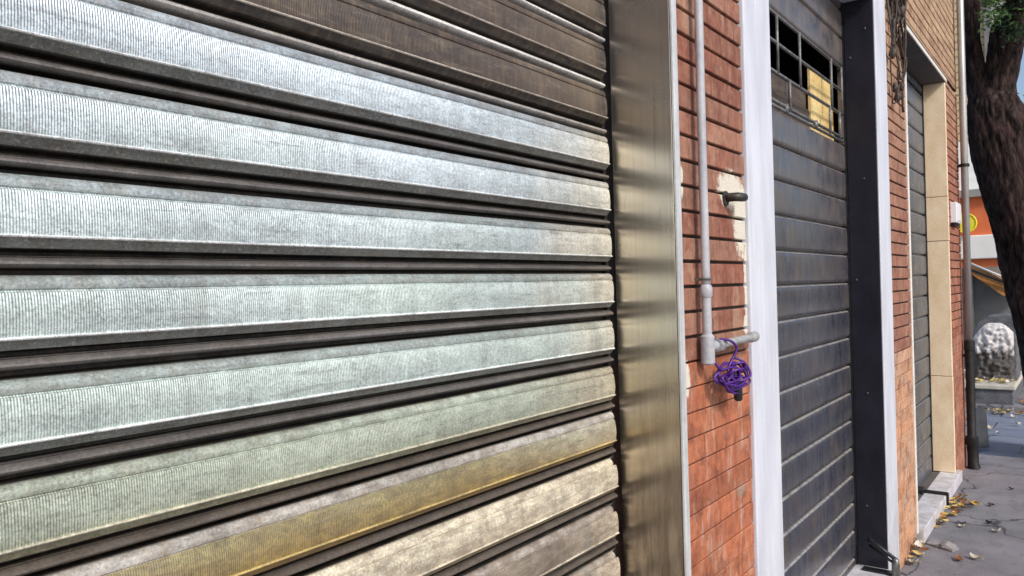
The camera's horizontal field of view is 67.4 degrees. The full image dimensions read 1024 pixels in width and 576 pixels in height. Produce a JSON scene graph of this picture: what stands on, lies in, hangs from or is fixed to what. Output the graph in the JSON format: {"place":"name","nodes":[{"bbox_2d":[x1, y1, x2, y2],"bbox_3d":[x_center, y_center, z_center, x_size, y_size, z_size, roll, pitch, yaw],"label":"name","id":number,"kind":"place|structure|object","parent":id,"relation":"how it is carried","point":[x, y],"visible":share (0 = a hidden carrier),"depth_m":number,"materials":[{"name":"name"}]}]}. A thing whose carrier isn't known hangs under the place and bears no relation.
{"place":"outdoors","nodes":[
{"label":"outdoors","id":0,"kind":"place"},
{"bbox_2d":[900,453,1023,575],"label":"pavement","id":1,"kind":"structure","parent":0,"point":[993,478],"depth_m":4.81,"materials":[{"name":"grey concrete"}]},
{"bbox_2d":[602,0,966,575],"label":"brick wall","id":2,"kind":"structure","parent":1,"relation":"on","point":[735,488],"depth_m":2.46,"materials":[{"name":"red brick"}]},
{"bbox_2d":[0,0,619,575],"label":"roller shutter","id":3,"kind":"object","parent":2,"relation":"attached to","point":[306,286],"visible":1,"depth_m":1.26,"materials":[{"name":"silver metal"}]},
{"bbox_2d":[608,0,690,575],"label":"steel jamb","id":4,"kind":"object","parent":2,"relation":"attached to","point":[649,286],"visible":1,"depth_m":2.02,"materials":[{"name":"silver metal"}]},
{"bbox_2d":[694,0,759,364],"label":"grey conduit","id":5,"kind":"object","parent":2,"relation":"attached to","point":[710,345],"visible":0.99,"depth_m":2.05,"materials":[{"name":"metal"}]},
{"bbox_2d":[713,338,751,400],"bbox_3d":[0.599,0.227,2.123,0.169,0.181,0.056,-2,0,-38],"label":"coiled cable","id":6,"kind":"object","parent":5,"relation":"hanging from","point":[733,382],"visible":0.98,"depth_m":2.12,"materials":[{"name":"purple plastic"}]},
{"bbox_2d":[720,191,747,205],"bbox_3d":[0.651,-0.264,2.256,0.063,0.044,0.072,-2,0,37],"label":"pipe stub","id":7,"kind":"object","parent":2,"relation":"attached to","point":[727,197],"visible":0.98,"depth_m":2.24,"materials":[{"name":"black metal"}]},
{"bbox_2d":[769,0,857,575],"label":"shutter door","id":8,"kind":"structure","parent":2,"relation":"attached to","point":[815,345],"depth_m":3.51,"materials":[{"name":"grey paint"}]},
{"bbox_2d":[843,0,887,568],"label":"dark jamb","id":9,"kind":"object","parent":2,"relation":"attached to","point":[864,242],"visible":1,"depth_m":3.94,"materials":[{"name":"black metal"}]},
{"bbox_2d":[886,0,906,112],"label":"wire tangle","id":10,"kind":"object","parent":2,"relation":"hanging from","point":[899,17],"visible":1,"depth_m":4.26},
{"bbox_2d":[906,69,933,485],"bbox_3d":[2.725,-0.059,5.332,0.087,2.990,1.600,-2,0,37],"label":"shutter door","id":11,"kind":"structure","parent":2,"relation":"attached to","point":[920,285],"depth_m":5.70,"materials":[{"name":"grey metal"}]},
{"bbox_2d":[950,202,960,226],"bbox_3d":[3.501,-0.580,6.058,0.050,0.180,0.250,-2,0,37],"label":"wall box","id":12,"kind":"object","parent":2,"relation":"attached to","point":[955,214],"visible":1,"depth_m":5.97,"materials":[{"name":"white paint"}]},
{"bbox_2d":[956,0,980,468],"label":"downpipe","id":13,"kind":"object","parent":2,"relation":"attached to","point":[971,440],"visible":1,"depth_m":6.31,"materials":[{"name":"metal"}]},
{"bbox_2d":[847,564,891,575],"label":"step","id":14,"kind":"structure","parent":1,"relation":"on","point":[856,570],"depth_m":3.87,"materials":[{"name":"stone"}]},
{"bbox_2d":[862,538,899,575],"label":"shutter lock arm","id":15,"kind":"object","parent":1,"relation":"on","point":[895,562],"visible":1,"depth_m":3.84},
{"bbox_2d":[914,539,921,546],"bbox_3d":[2.318,1.459,4.380,0.042,0.028,0.076,15,26,30],"label":"fallen leaf","id":16,"kind":"object","parent":1,"relation":"on","point":[917,543],"visible":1,"depth_m":4.39,"materials":[{"name":"beige plant"}]},
{"bbox_2d":[917,547,931,550],"bbox_3d":[2.334,1.476,4.349,0.078,0.018,0.043,1,6,13],"label":"fallen leaf","id":17,"kind":"object","parent":1,"relation":"on","point":[924,548],"visible":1,"depth_m":4.35,"materials":[{"name":"brown plant"}]},
{"bbox_2d":[916,494,945,541],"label":"threshold slab","id":18,"kind":"structure","parent":1,"relation":"on","point":[931,508],"depth_m":4.94,"materials":[{"name":"stone"}]},
{"bbox_2d":[918,486,948,505],"bbox_3d":[2.920,1.454,5.335,0.200,0.108,0.110,-2,0,37],"label":"floor bar","id":19,"kind":"object","parent":1,"relation":"on","point":[921,490],"visible":0.82,"depth_m":5.32,"materials":[{"name":"black metal"}]},
{"bbox_2d":[926,539,958,551],"bbox_3d":[2.535,1.504,4.518,0.137,0.035,0.168,-2,0,-44],"label":"broken paver","id":20,"kind":"object","parent":1,"relation":"on","point":[948,546],"visible":1,"depth_m":4.48,"materials":[{"name":"grey concrete"}]},
{"bbox_2d":[924,470,962,505],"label":"threshold slab","id":21,"kind":"structure","parent":1,"relation":"on","point":[949,482],"depth_m":5.62,"materials":[{"name":"stone"}]},
{"bbox_2d":[954,554,962,559],"bbox_3d":[2.496,1.506,4.292,0.042,0.018,0.076,0,8,29],"label":"fallen leaf","id":22,"kind":"object","parent":1,"relation":"on","point":[958,557],"visible":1,"depth_m":4.30,"materials":[{"name":"brown plant"}]},
{"bbox_2d":[970,552,983,559],"bbox_3d":[2.596,1.498,4.287,0.043,0.029,0.077,-3,-1,-34],"label":"fallen leaf","id":23,"kind":"object","parent":1,"relation":"on","point":[974,556],"visible":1,"depth_m":4.30,"materials":[{"name":"beige plant"}]},
{"bbox_2d":[957,142,997,267],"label":"banded building","id":24,"kind":"structure","parent":0,"point":[983,248],"depth_m":15.06,"materials":[{"name":"orange paint"}]},
{"bbox_2d":[959,214,976,232],"bbox_3d":[8.945,-1.272,15.136,0.397,0.397,0.214,-2,0,37],"label":"round sign","id":25,"kind":"object","parent":24,"relation":"attached to","point":[973,222],"visible":0.33,"depth_m":14.99,"materials":[{"name":"yellow metal"}]},
{"bbox_2d":[960,266,1021,370],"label":"grey wall","id":26,"kind":"structure","parent":0,"point":[987,300],"depth_m":11.99,"materials":[{"name":"stone"}]},
{"bbox_2d":[971,262,1004,295],"bbox_3d":[7.282,-0.154,11.608,0.817,0.535,0.689,-2,0,37],"label":"wooden eave","id":27,"kind":"object","parent":26,"relation":"attached to","point":[993,280],"visible":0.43,"depth_m":11.65,"materials":[{"name":"brown wood"}]},
{"bbox_2d":[965,410,1023,457],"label":"street","id":28,"kind":"structure","parent":0,"point":[1008,441],"depth_m":7.84,"materials":[{"name":"grey asphalt"}]},
{"bbox_2d":[976,406,988,446],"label":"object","id":29,"kind":"object","parent":28,"relation":"on","point":[981,426],"visible":0.74,"depth_m":7.34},
{"bbox_2d":[964,0,1023,378],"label":"street tree","id":30,"kind":"object","parent":28,"relation":"on","point":[995,118],"visible":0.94,"depth_m":6.77,"materials":[{"name":"brown plant"}]},
{"bbox_2d":[965,379,1023,412],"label":"pavement","id":31,"kind":"structure","parent":0,"point":[1018,406],"depth_m":9.27,"materials":[{"name":"grey concrete"}]},
{"bbox_2d":[954,0,1004,141],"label":"building","id":32,"kind":"structure","parent":31,"relation":"on","point":[984,36],"depth_m":18.98,"materials":[{"name":"tile"}]},
{"bbox_2d":[964,369,1022,404],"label":"stone plinth","id":33,"kind":"structure","parent":31,"relation":"on","point":[990,392],"depth_m":9.35,"materials":[{"name":"grey stone"}]},
{"bbox_2d":[973,313,1019,380],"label":"stone sculpture","id":34,"kind":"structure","parent":33,"relation":"on","point":[996,351],"depth_m":9.67,"materials":[{"name":"grey stone"}]},
{"bbox_2d":[1017,50,1023,102],"label":"sky","id":35,"kind":"structure","parent":0,"point":[1020,82],"materials":[{"name":"blue"}]}
]}

